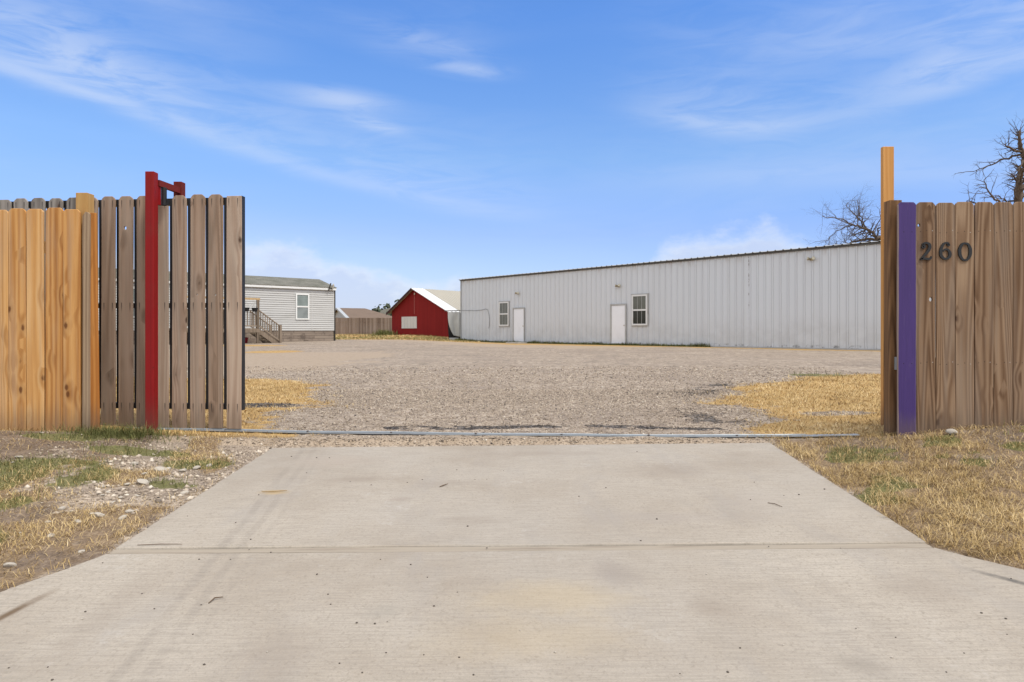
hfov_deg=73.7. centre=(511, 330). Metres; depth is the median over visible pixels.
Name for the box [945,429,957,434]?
stone
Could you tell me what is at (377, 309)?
wood
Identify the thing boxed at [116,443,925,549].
driveway
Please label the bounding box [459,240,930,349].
warehouse
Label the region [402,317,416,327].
window cover
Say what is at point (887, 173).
timber post
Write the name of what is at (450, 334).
black sheet
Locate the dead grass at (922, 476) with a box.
[0,334,1023,589]
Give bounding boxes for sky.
[0,0,1023,309]
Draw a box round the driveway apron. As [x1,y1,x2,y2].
[0,548,1023,681]
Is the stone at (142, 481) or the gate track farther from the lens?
the gate track
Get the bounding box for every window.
[296,293,308,319]
[498,301,509,326]
[631,293,648,325]
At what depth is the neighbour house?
103.81 m
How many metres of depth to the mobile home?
38.41 m
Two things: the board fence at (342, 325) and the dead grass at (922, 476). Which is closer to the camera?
the dead grass at (922, 476)
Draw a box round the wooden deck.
[169,296,281,343]
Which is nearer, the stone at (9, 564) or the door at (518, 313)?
the stone at (9, 564)
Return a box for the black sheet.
[448,323,459,338]
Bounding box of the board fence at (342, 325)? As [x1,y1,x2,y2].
[335,317,391,333]
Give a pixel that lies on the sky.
(376, 151)
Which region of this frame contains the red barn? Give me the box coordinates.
[386,288,459,336]
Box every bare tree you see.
[803,185,900,244]
[952,120,1023,203]
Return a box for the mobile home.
[98,267,336,344]
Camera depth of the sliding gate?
5.42 m
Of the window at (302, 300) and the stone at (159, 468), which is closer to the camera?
the stone at (159, 468)
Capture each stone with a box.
[3,562,16,566]
[93,512,104,516]
[137,479,149,483]
[154,466,165,471]
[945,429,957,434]
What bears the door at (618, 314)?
in the warehouse
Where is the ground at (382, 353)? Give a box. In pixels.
[0,333,1023,591]
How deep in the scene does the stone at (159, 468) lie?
4.37 m
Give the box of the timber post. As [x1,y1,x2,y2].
[881,147,893,426]
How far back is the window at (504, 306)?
43.41 m
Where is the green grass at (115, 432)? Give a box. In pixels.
[0,329,1023,548]
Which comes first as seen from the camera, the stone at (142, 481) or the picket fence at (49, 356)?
the stone at (142, 481)
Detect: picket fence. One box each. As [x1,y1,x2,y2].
[0,193,99,430]
[884,200,1023,435]
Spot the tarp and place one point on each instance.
(454, 321)
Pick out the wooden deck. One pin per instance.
(263, 337)
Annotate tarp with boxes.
[448,311,459,336]
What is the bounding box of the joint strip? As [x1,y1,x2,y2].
[110,544,932,553]
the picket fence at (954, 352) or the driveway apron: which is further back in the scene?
the picket fence at (954, 352)
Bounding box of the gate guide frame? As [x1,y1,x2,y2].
[145,171,184,431]
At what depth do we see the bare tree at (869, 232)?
37.42 m
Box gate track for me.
[126,427,858,436]
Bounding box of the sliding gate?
[0,194,244,428]
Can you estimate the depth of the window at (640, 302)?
35.37 m
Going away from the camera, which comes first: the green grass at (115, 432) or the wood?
the green grass at (115, 432)
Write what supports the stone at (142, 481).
on the ground at (382, 353)
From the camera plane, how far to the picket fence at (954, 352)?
5.00 m
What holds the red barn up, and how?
on the ground at (382, 353)
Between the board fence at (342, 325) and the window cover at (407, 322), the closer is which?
the window cover at (407, 322)
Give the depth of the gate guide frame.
5.25 m
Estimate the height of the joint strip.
0.133 m
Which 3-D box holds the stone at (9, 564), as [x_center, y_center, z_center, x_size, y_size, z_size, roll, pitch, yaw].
[-2.140,1.000,2.910,0.049,0.024,0.036,14,-19,-33]
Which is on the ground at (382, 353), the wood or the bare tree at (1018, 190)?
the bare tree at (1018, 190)
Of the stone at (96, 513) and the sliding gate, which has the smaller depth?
the stone at (96, 513)
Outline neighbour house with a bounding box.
[335,308,391,331]
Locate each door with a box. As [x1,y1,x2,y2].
[513,307,524,341]
[610,304,626,343]
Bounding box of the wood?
[372,299,398,315]

